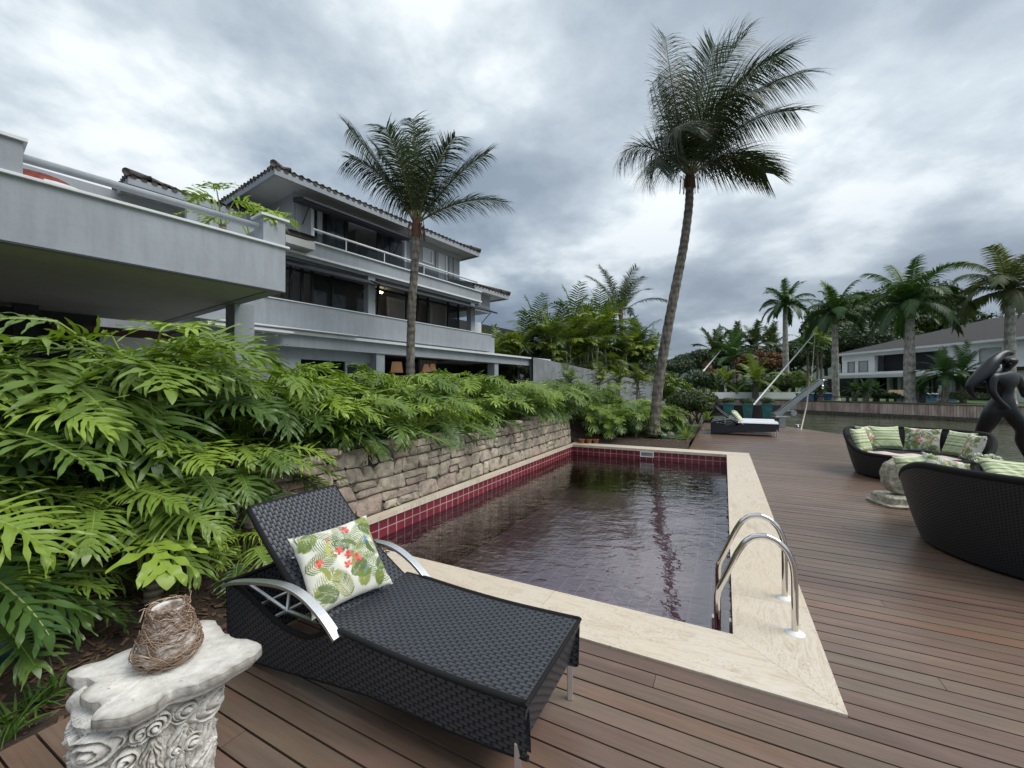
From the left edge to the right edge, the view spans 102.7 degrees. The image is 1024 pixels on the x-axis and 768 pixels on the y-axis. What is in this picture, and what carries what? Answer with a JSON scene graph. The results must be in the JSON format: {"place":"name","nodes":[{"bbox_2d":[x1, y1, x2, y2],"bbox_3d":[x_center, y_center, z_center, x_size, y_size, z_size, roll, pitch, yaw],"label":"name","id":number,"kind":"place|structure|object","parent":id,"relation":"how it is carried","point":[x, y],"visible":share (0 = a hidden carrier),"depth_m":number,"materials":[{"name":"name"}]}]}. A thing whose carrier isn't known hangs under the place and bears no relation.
{"place":"outdoors","nodes":[
{"label":"outdoors","id":0,"kind":"place"},
{"bbox_2d":[0,402,714,751],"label":"ground","id":1,"kind":"structure","parent":0,"point":[578,432],"depth_m":2.86,"materials":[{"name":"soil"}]},
{"bbox_2d":[0,698,60,743],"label":"grass tuft","id":2,"kind":"object","parent":1,"relation":"on","point":[10,733],"visible":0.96,"depth_m":1.92,"materials":[{"name":"green plant"}]},
{"bbox_2d":[0,675,67,748],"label":"grass tuft","id":3,"kind":"object","parent":1,"relation":"on","point":[5,721],"visible":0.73,"depth_m":1.98,"materials":[{"name":"green plant"}]},
{"bbox_2d":[0,661,75,722],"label":"grass tuft","id":4,"kind":"object","parent":1,"relation":"on","point":[27,695],"visible":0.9,"depth_m":2.09,"materials":[{"name":"green plant"}]},
{"bbox_2d":[0,470,144,658],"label":"philodendron","id":5,"kind":"object","parent":1,"relation":"on","point":[36,619],"visible":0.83,"depth_m":2.17,"materials":[{"name":"green plant"}]},
{"bbox_2d":[0,543,145,690],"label":"philodendron","id":6,"kind":"object","parent":1,"relation":"on","point":[30,663],"visible":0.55,"depth_m":2.28,"materials":[{"name":"green plant"}]},
{"bbox_2d":[0,393,189,494],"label":"philodendron","id":7,"kind":"object","parent":1,"relation":"on","point":[101,423],"visible":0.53,"depth_m":2.59,"materials":[{"name":"green plant"}]},
{"bbox_2d":[0,348,220,530],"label":"philodendron","id":8,"kind":"object","parent":1,"relation":"on","point":[61,380],"visible":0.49,"depth_m":2.86,"materials":[{"name":"green plant"}]},
{"bbox_2d":[0,453,239,615],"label":"philodendron","id":9,"kind":"object","parent":1,"relation":"on","point":[173,504],"visible":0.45,"depth_m":2.74,"materials":[{"name":"green plant"}]},
{"bbox_2d":[0,339,248,487],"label":"philodendron","id":10,"kind":"object","parent":1,"relation":"on","point":[111,393],"visible":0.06,"depth_m":3.52,"materials":[{"name":"green plant"}]},
{"bbox_2d":[62,506,211,604],"bbox_3d":[-2.461,1.243,2.836,1.202,0.812,0.870,0,-1,33],"label":"philodendron","id":11,"kind":"object","parent":1,"relation":"on","point":[155,578],"visible":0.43,"depth_m":2.58,"materials":[{"name":"green plant"}]},
{"bbox_2d":[0,312,294,490],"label":"philodendron","id":12,"kind":"object","parent":1,"relation":"on","point":[134,380],"visible":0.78,"depth_m":3.24,"materials":[{"name":"green plant"}]},
{"bbox_2d":[9,415,287,563],"bbox_3d":[-2.936,0.743,3.501,1.858,0.994,1.922,0,-1,-41],"label":"philodendron","id":13,"kind":"object","parent":1,"relation":"on","point":[201,473],"visible":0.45,"depth_m":3.03,"materials":[{"name":"green plant"}]},
{"bbox_2d":[0,350,326,517],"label":"philodendron","id":14,"kind":"object","parent":1,"relation":"on","point":[259,409],"visible":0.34,"depth_m":3.27,"materials":[{"name":"green plant"}]},
{"bbox_2d":[88,435,348,529],"bbox_3d":[-2.561,0.930,3.881,1.905,0.852,1.865,3,-4,-10],"label":"philodendron","id":15,"kind":"object","parent":1,"relation":"on","point":[259,494],"visible":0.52,"depth_m":3.51,"materials":[{"name":"green plant"}]},
{"bbox_2d":[166,516,272,602],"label":"philodendron","id":16,"kind":"object","parent":1,"relation":"on","point":[239,566],"visible":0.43,"depth_m":3.15,"materials":[{"name":"green plant"}]},
{"bbox_2d":[64,349,375,477],"bbox_3d":[-2.921,0.325,4.687,2.595,1.326,2.537,0,-1,-20],"label":"philodendron","id":17,"kind":"object","parent":1,"relation":"on","point":[297,379],"visible":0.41,"depth_m":4.25,"materials":[{"name":"green plant"}]},
{"bbox_2d":[178,431,338,514],"bbox_3d":[-2.616,0.892,4.332,1.448,0.711,1.576,0,-1,-22],"label":"philodendron","id":18,"kind":"object","parent":1,"relation":"on","point":[306,480],"visible":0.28,"depth_m":4.13,"materials":[{"name":"green plant"}]},
{"bbox_2d":[0,130,550,420],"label":"grey villa","id":19,"kind":"object","parent":1,"relation":"on","point":[125,248],"visible":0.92,"depth_m":9.76,"materials":[{"name":"paint"}]},
{"bbox_2d":[171,181,287,230],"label":"philodendron","id":20,"kind":"object","parent":19,"relation":"on","point":[218,186],"visible":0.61,"depth_m":7.32,"materials":[{"name":"green plant"}]},
{"bbox_2d":[197,199,300,234],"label":"philodendron","id":21,"kind":"object","parent":19,"relation":"on","point":[272,221],"visible":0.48,"depth_m":6.75,"materials":[{"name":"green plant"}]},
{"bbox_2d":[310,208,405,267],"bbox_3d":[-5.412,-4.800,15.152,0.210,2.164,4.238,0,-1,35],"label":"large window","id":22,"kind":"structure","parent":19,"relation":"in","point":[383,242],"depth_m":14.50,"materials":[{"name":"black glass"}]},
{"bbox_2d":[180,389,370,470],"bbox_3d":[-3.090,0.589,5.320,2.468,1.269,2.407,2,1,-33],"label":"philodendron","id":23,"kind":"object","parent":1,"relation":"on","point":[269,422],"visible":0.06,"depth_m":4.81,"materials":[{"name":"green plant"}]},
{"bbox_2d":[219,373,373,449],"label":"philodendron","id":24,"kind":"object","parent":1,"relation":"on","point":[330,391],"visible":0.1,"depth_m":5.69,"materials":[{"name":"green plant"}]},
{"bbox_2d":[212,389,395,462],"bbox_3d":[-2.431,0.532,5.065,2.034,0.939,1.971,0,-1,-6],"label":"philodendron","id":25,"kind":"object","parent":1,"relation":"on","point":[315,417],"visible":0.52,"depth_m":4.67,"materials":[{"name":"green plant"}]},
{"bbox_2d":[262,361,418,443],"bbox_3d":[-2.777,0.356,6.659,2.550,1.323,2.809,-2,-5,44],"label":"philodendron","id":26,"kind":"object","parent":1,"relation":"on","point":[378,377],"visible":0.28,"depth_m":6.39,"materials":[{"name":"green plant"}]},
{"bbox_2d":[265,392,418,454],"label":"philodendron","id":27,"kind":"object","parent":1,"relation":"on","point":[399,404],"visible":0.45,"depth_m":5.14,"materials":[{"name":"green plant"}]},
{"bbox_2d":[314,402,456,465],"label":"philodendron","id":28,"kind":"object","parent":1,"relation":"on","point":[400,435],"visible":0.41,"depth_m":5.68,"materials":[{"name":"green plant"}]},
{"bbox_2d":[223,413,570,528],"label":"stone wall","id":29,"kind":"structure","parent":1,"relation":"on","point":[423,469],"depth_m":5.96,"materials":[{"name":"beige stone"}]},
{"bbox_2d":[331,370,468,436],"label":"philodendron","id":30,"kind":"object","parent":1,"relation":"on","point":[429,381],"visible":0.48,"depth_m":6.99,"materials":[{"name":"green plant"}]},
{"bbox_2d":[355,368,482,419],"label":"philodendron","id":31,"kind":"object","parent":1,"relation":"on","point":[402,380],"visible":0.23,"depth_m":8.19,"materials":[{"name":"green plant"}]},
{"bbox_2d":[365,392,484,452],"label":"philodendron","id":32,"kind":"object","parent":1,"relation":"on","point":[446,429],"visible":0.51,"depth_m":6.29,"materials":[{"name":"green plant"}]},
{"bbox_2d":[388,399,497,442],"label":"philodendron","id":33,"kind":"object","parent":1,"relation":"on","point":[443,418],"visible":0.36,"depth_m":6.97,"materials":[{"name":"green plant"}]},
{"bbox_2d":[407,370,516,418],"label":"philodendron","id":34,"kind":"object","parent":1,"relation":"on","point":[494,383],"visible":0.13,"depth_m":9.13,"materials":[{"name":"green plant"}]},
{"bbox_2d":[418,374,525,428],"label":"philodendron","id":35,"kind":"object","parent":1,"relation":"on","point":[471,390],"visible":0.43,"depth_m":8.46,"materials":[{"name":"green plant"}]},
{"bbox_2d":[451,391,536,439],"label":"philodendron","id":36,"kind":"object","parent":1,"relation":"on","point":[495,399],"visible":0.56,"depth_m":8.35,"materials":[{"name":"green plant"}]},
{"bbox_2d":[456,380,557,427],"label":"philodendron","id":37,"kind":"object","parent":1,"relation":"on","point":[527,385],"visible":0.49,"depth_m":9.08,"materials":[{"name":"green plant"}]},
{"bbox_2d":[0,423,1023,767],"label":"deck","id":38,"kind":"structure","parent":1,"relation":"on","point":[920,639],"depth_m":2.12,"materials":[{"name":"brown wood"}]},
{"bbox_2d":[61,620,261,767],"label":"carved capital","id":39,"kind":"object","parent":38,"relation":"on","point":[122,712],"visible":0.97,"depth_m":1.46,"materials":[{"name":"stone"}]},
{"bbox_2d":[128,593,203,673],"bbox_3d":[-1.322,0.947,1.576,0.224,0.224,0.224,0,-1,0],"label":"twig vase","id":40,"kind":"object","parent":39,"relation":"on","point":[171,633],"visible":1,"depth_m":1.52,"materials":[{"name":"wicker"}]},
{"bbox_2d":[221,485,581,767],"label":"sun lounger","id":41,"kind":"object","parent":38,"relation":"on","point":[483,669],"visible":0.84,"depth_m":2.05,"materials":[{"name":"grey wicker"}]},
{"bbox_2d":[288,515,391,620],"bbox_3d":[-0.972,1.017,2.340,0.304,0.382,0.480,0,-1,43],"label":"throw pillow","id":42,"kind":"object","parent":41,"relation":"on","point":[340,564],"visible":0.98,"depth_m":2.27,"materials":[{"name":"fabric"}]},
{"bbox_2d":[710,407,778,436],"bbox_3d":[7.891,1.276,13.988,2.004,0.910,0.732,0,-1,27],"label":"sun lounger","id":43,"kind":"object","parent":38,"relation":"on","point":[718,427],"visible":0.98,"depth_m":13.74,"materials":[{"name":"grey wicker"}]},
{"bbox_2d":[771,379,827,427],"bbox_3d":[11.612,0.770,16.510,2.197,1.969,0.320,0,-1,0],"label":"boat davit","id":44,"kind":"object","parent":38,"relation":"on","point":[779,413],"visible":0.97,"depth_m":16.41,"materials":[{"name":"metal"}]},
{"bbox_2d":[866,458,909,509],"bbox_3d":[5.360,1.327,5.608,0.693,0.650,0.525,0,-1,8],"label":"stone disc","id":45,"kind":"object","parent":38,"relation":"on","point":[893,496],"visible":0.43,"depth_m":5.55,"materials":[{"name":"grey stone"}]},
{"bbox_2d":[843,425,997,477],"bbox_3d":[7.240,1.235,7.380,1.930,0.808,1.928,0,-1,0],"label":"curved sofa","id":46,"kind":"object","parent":38,"relation":"on","point":[867,463],"visible":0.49,"depth_m":7.39,"materials":[{"name":"black wicker"}]},
{"bbox_2d":[868,426,902,449],"bbox_3d":[7.354,1.056,8.066,0.523,0.448,0.229,0,-1,13],"label":"throw pillow","id":47,"kind":"object","parent":46,"relation":"on","point":[886,437],"visible":0.93,"depth_m":8.00,"materials":[{"name":"fabric"}]},
{"bbox_2d":[903,427,941,452],"bbox_3d":[7.790,1.063,7.785,0.230,0.447,0.522,0,-1,-36],"label":"throw pillow","id":48,"kind":"object","parent":46,"relation":"on","point":[927,440],"visible":1,"depth_m":7.73,"materials":[{"name":"fabric"}]},
{"bbox_2d":[941,430,978,455],"bbox_3d":[7.941,1.068,7.275,0.230,0.449,0.503,0,-1,6],"label":"throw pillow","id":49,"kind":"object","parent":46,"relation":"on","point":[954,443],"visible":0.63,"depth_m":7.29,"materials":[{"name":"fabric"}]},
{"bbox_2d":[959,434,986,459],"bbox_3d":[7.663,1.064,6.816,0.229,0.449,0.420,0,-1,26],"label":"throw pillow","id":50,"kind":"object","parent":46,"relation":"on","point":[973,444],"visible":0.93,"depth_m":6.72,"materials":[{"name":"fabric"}]},
{"bbox_2d":[898,462,1023,578],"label":"curved sofa","id":51,"kind":"object","parent":38,"relation":"on","point":[974,516],"visible":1,"depth_m":3.60,"materials":[{"name":"black wicker"}]},
{"bbox_2d":[975,456,1023,476],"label":"throw pillow","id":52,"kind":"object","parent":51,"relation":"on","point":[989,465],"visible":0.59,"depth_m":4.34,"materials":[{"name":"fabric"}]},
{"bbox_2d":[965,350,1023,456],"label":"bronze sculpture","id":53,"kind":"object","parent":38,"relation":"on","point":[1003,383],"visible":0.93,"depth_m":8.80,"materials":[{"name":"black metal"}]},
{"bbox_2d":[505,329,537,382],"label":"areca palm","id":54,"kind":"object","parent":1,"relation":"on","point":[519,369],"visible":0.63,"depth_m":23.77,"materials":[{"name":"green plant"}]},
{"bbox_2d":[504,292,559,383],"bbox_3d":[1.227,-2.113,25.350,4.156,7.111,4.263,0,-1,-29],"label":"areca palm","id":55,"kind":"object","parent":1,"relation":"on","point":[533,324],"visible":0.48,"depth_m":25.04,"materials":[{"name":"green plant"}]},
{"bbox_2d":[521,329,580,378],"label":"areca palm","id":56,"kind":"object","parent":1,"relation":"on","point":[544,351],"visible":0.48,"depth_m":24.18,"materials":[{"name":"green plant"}]},
{"bbox_2d":[526,301,581,365],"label":"areca palm","id":57,"kind":"object","parent":1,"relation":"on","point":[554,328],"visible":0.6,"depth_m":24.20,"materials":[{"name":"green plant"}]},
{"bbox_2d":[520,383,592,426],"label":"philodendron","id":58,"kind":"object","parent":1,"relation":"on","point":[563,398],"visible":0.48,"depth_m":10.85,"materials":[{"name":"green plant"}]},
{"bbox_2d":[536,281,604,375],"bbox_3d":[3.663,-2.512,25.918,4.630,7.922,4.749,0,-1,-20],"label":"areca palm","id":59,"kind":"object","parent":1,"relation":"on","point":[579,320],"visible":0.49,"depth_m":25.59,"materials":[{"name":"green plant"}]},
{"bbox_2d":[540,378,603,415],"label":"philodendron","id":60,"kind":"object","parent":1,"relation":"on","point":[556,385],"visible":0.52,"depth_m":12.80,"materials":[{"name":"green plant"}]},
{"bbox_2d":[567,311,610,368],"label":"areca palm","id":61,"kind":"object","parent":1,"relation":"on","point":[588,343],"visible":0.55,"depth_m":27.10,"materials":[{"name":"green plant"}]},
{"bbox_2d":[562,397,616,433],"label":"philodendron","id":62,"kind":"object","parent":1,"relation":"on","point":[590,420],"visible":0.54,"depth_m":12.12,"materials":[{"name":"green plant"}]},
{"bbox_2d":[530,357,665,404],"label":"boundary wall","id":63,"kind":"structure","parent":1,"relation":"on","point":[543,369],"depth_m":24.40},
{"bbox_2d":[567,383,629,419],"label":"philodendron","id":64,"kind":"object","parent":1,"relation":"on","point":[605,395],"visible":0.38,"depth_m":14.00,"materials":[{"name":"green plant"}]},
{"bbox_2d":[572,284,630,386],"bbox_3d":[5.862,-2.725,28.661,4.909,8.400,5.035,0,-1,-2],"label":"areca palm","id":65,"kind":"object","parent":1,"relation":"on","point":[606,306],"visible":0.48,"depth_m":28.29,"materials":[{"name":"green plant"}]},
{"bbox_2d":[582,302,634,374],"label":"areca palm","id":66,"kind":"object","parent":1,"relation":"on","point":[606,350],"visible":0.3,"depth_m":31.81,"materials":[{"name":"green plant"}]},
{"bbox_2d":[584,296,642,373],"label":"areca palm","id":67,"kind":"object","parent":1,"relation":"on","point":[624,328],"visible":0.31,"depth_m":32.26,"materials":[{"name":"green plant"}]},
{"bbox_2d":[586,410,640,439],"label":"philodendron","id":68,"kind":"object","parent":1,"relation":"on","point":[616,420],"visible":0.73,"depth_m":11.83,"materials":[{"name":"green plant"}]},
{"bbox_2d":[583,264,667,365],"bbox_3d":[9.617,-4.815,37.622,8.172,12.754,8.756,0,-1,38],"label":"coconut palm","id":69,"kind":"object","parent":1,"relation":"on","point":[625,289],"visible":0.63,"depth_m":37.00,"materials":[{"name":"green plant"}]},
{"bbox_2d":[601,406,667,436],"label":"philodendron","id":70,"kind":"object","parent":1,"relation":"on","point":[640,416],"visible":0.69,"depth_m":12.13,"materials":[{"name":"green plant"}]},
{"bbox_2d":[625,316,663,380],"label":"areca palm","id":71,"kind":"object","parent":1,"relation":"on","point":[643,332],"visible":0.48,"depth_m":36.03,"materials":[{"name":"green plant"}]},
{"bbox_2d":[631,404,694,433],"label":"philodendron","id":72,"kind":"object","parent":1,"relation":"on","point":[669,409],"visible":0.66,"depth_m":12.87,"materials":[{"name":"green plant"}]},
{"bbox_2d":[652,373,695,415],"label":"yellow shrub","id":73,"kind":"object","parent":1,"relation":"on","point":[671,383],"visible":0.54,"depth_m":16.53,"materials":[{"name":"green plant"}]},
{"bbox_2d":[682,369,724,392],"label":"garden bush","id":74,"kind":"object","parent":1,"relation":"on","point":[700,380],"visible":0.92,"depth_m":39.06,"materials":[{"name":"green plant"}]},
{"bbox_2d":[613,10,837,434],"bbox_3d":[6.040,-4.809,11.998,6.372,12.571,4.243,0,-1,0],"label":"coconut palm","id":75,"kind":"object","parent":1,"relation":"on","point":[701,144],"visible":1,"depth_m":11.78,"materials":[{"name":"green plant"}]},
{"bbox_2d":[702,405,780,423],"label":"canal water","id":76,"kind":"structure","parent":1,"relation":"on","point":[757,412],"depth_m":19.09,"materials":[{"name":"teal"}]},
{"bbox_2d":[715,399,1023,423],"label":"retaining wall","id":77,"kind":"structure","parent":1,"relation":"on","point":[955,412],"depth_m":31.62,"materials":[{"name":"grey concrete"}]},
{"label":"lawn","id":78,"kind":"structure","parent":1,"relation":"on","visible":0},
{"bbox_2d":[335,110,516,385],"bbox_3d":[-2.364,-3.409,11.174,5.063,8.231,2.786,0,-1,0],"label":"coconut palm","id":79,"kind":"object","parent":78,"relation":"on","point":[412,178],"visible":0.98,"depth_m":11.14,"materials":[{"name":"green plant"}]},
{"bbox_2d":[0,0,1023,358],"label":"sky","id":80,"kind":"structure","parent":0,"point":[916,146],"materials":[{"name":"grey"}]},
{"bbox_2d":[452,487,730,632],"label":"pool floor","id":81,"kind":"structure","parent":0,"point":[657,556],"depth_m":6.92,"materials":[{"name":"tile"}]},
{"bbox_2d":[369,447,732,633],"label":"pool wall","id":82,"kind":"structure","parent":81,"relation":"on","point":[451,529],"depth_m":9.06,"materials":[{"name":"tile"}]},
{"bbox_2d":[367,442,847,717],"bbox_3d":[1.733,1.685,6.993,4.430,0.062,8.980,0,-1,27],"label":"pool coping","id":83,"kind":"object","parent":82,"relation":"on","point":[760,649],"visible":0.83,"depth_m":2.81,"materials":[{"name":"stone"}]},
{"bbox_2d":[712,513,805,637],"bbox_3d":[1.757,1.764,2.976,0.550,1.529,0.616,0,-1,27],"label":"pool ladder","id":84,"kind":"object","parent":83,"relation":"attached to","point":[787,557],"visible":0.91,"depth_m":2.84,"materials":[{"name":"silver metal"}]},
{"bbox_2d":[646,423,698,438],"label":"lawn","id":85,"kind":"structure","parent":0,"point":[680,436],"depth_m":13.60,"materials":[{"name":"green plant"}]},
{"bbox_2d":[665,389,718,424],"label":"rounded shrub","id":86,"kind":"object","parent":85,"relation":"on","point":[690,400],"visible":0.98,"depth_m":13.52,"materials":[{"name":"green plant"}]},
{"bbox_2d":[690,412,1023,461],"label":"canal water","id":87,"kind":"structure","parent":0,"point":[1007,449],"depth_m":25.92,"materials":[{"name":"grey liquid"}]},
{"bbox_2d":[699,389,1023,405],"bbox_3d":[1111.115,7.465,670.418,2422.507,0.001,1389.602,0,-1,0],"label":"lawn","id":88,"kind":"structure","parent":0,"point":[970,402],"depth_m":35.39,"materials":[{"name":"green plant"}]},
{"bbox_2d":[670,349,721,376],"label":"shade tree","id":89,"kind":"object","parent":88,"relation":"on","point":[698,357],"visible":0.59,"depth_m":58.29,"materials":[{"name":"green plant"}]},
{"bbox_2d":[689,324,746,391],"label":"feather palm","id":90,"kind":"object","parent":88,"relation":"on","point":[717,336],"visible":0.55,"depth_m":61.83,"materials":[{"name":"green plant"}]},
{"bbox_2d":[703,327,762,391],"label":"feather palm","id":91,"kind":"object","parent":88,"relation":"on","point":[733,347],"visible":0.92,"depth_m":49.86,"materials":[{"name":"green plant"}]},
{"bbox_2d":[707,392,800,398],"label":"garden wall","id":92,"kind":"structure","parent":88,"relation":"on","point":[773,395],"depth_m":44.59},
{"bbox_2d":[730,350,782,391],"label":"shade tree","id":93,"kind":"object","parent":88,"relation":"on","point":[774,361],"visible":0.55,"depth_m":54.92,"materials":[{"name":"brown plant"}]},
{"bbox_2d":[731,352,785,398],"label":"feather palm","id":94,"kind":"object","parent":88,"relation":"on","point":[755,371],"visible":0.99,"depth_m":43.80,"materials":[{"name":"green plant"}]},
{"bbox_2d":[740,319,781,380],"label":"feather palm","id":95,"kind":"object","parent":88,"relation":"on","point":[754,336],"visible":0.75,"depth_m":65.29,"materials":[{"name":"green plant"}]},
{"bbox_2d":[759,277,816,391],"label":"royal palm","id":96,"kind":"object","parent":88,"relation":"on","point":[787,300],"visible":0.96,"depth_m":51.78,"materials":[{"name":"green plant"}]},
{"bbox_2d":[789,343,840,375],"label":"shade tree","id":97,"kind":"object","parent":88,"relation":"on","point":[801,359],"visible":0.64,"depth_m":64.58,"materials":[{"name":"green plant"}]},
{"bbox_2d":[794,279,874,400],"bbox_3d":[30.050,-4.194,37.964,6.124,11.475,5.904,0,-1,0],"label":"royal palm","id":98,"kind":"object","parent":88,"relation":"on","point":[835,309],"visible":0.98,"depth_m":37.79,"materials":[{"name":"green plant"}]},
{"bbox_2d":[811,325,901,361],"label":"shade tree","id":99,"kind":"object","parent":88,"relation":"on","point":[854,340],"visible":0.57,"depth_m":62.60,"materials":[{"name":"green plant"}]},
{"bbox_2d":[797,295,930,336],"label":"shade tree","id":100,"kind":"object","parent":88,"relation":"on","point":[873,305],"visible":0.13,"depth_m":76.95,"materials":[{"name":"green plant"}]},
{"bbox_2d":[844,279,978,314],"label":"shade tree","id":101,"kind":"object","parent":88,"relation":"on","point":[952,307],"visible":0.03,"depth_m":86.21,"materials":[{"name":"green plant"}]},
{"bbox_2d":[800,314,1023,401],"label":"white villa","id":102,"kind":"object","parent":88,"relation":"on","point":[882,363],"visible":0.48,"depth_m":46.09,"materials":[{"name":"paint"}]},
{"bbox_2d":[849,253,977,402],"bbox_3d":[31.993,-4.312,33.011,7.382,11.614,7.026,0,-1,0],"label":"royal palm","id":103,"kind":"object","parent":88,"relation":"on","point":[908,297],"visible":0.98,"depth_m":32.66,"materials":[{"name":"green plant"}]},
{"bbox_2d":[910,345,976,403],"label":"feather palm","id":104,"kind":"object","parent":88,"relation":"on","point":[943,364],"visible":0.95,"depth_m":30.91,"materials":[{"name":"green plant"}]},
{"bbox_2d":[922,340,985,402],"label":"feather palm","id":105,"kind":"object","parent":88,"relation":"on","point":[966,357],"visible":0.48,"depth_m":31.81,"materials":[{"name":"green plant"}]},
{"bbox_2d":[944,241,1023,403],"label":"royal palm","id":106,"kind":"object","parent":88,"relation":"on","point":[1009,293],"visible":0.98,"depth_m":29.97,"materials":[{"name":"green plant"}]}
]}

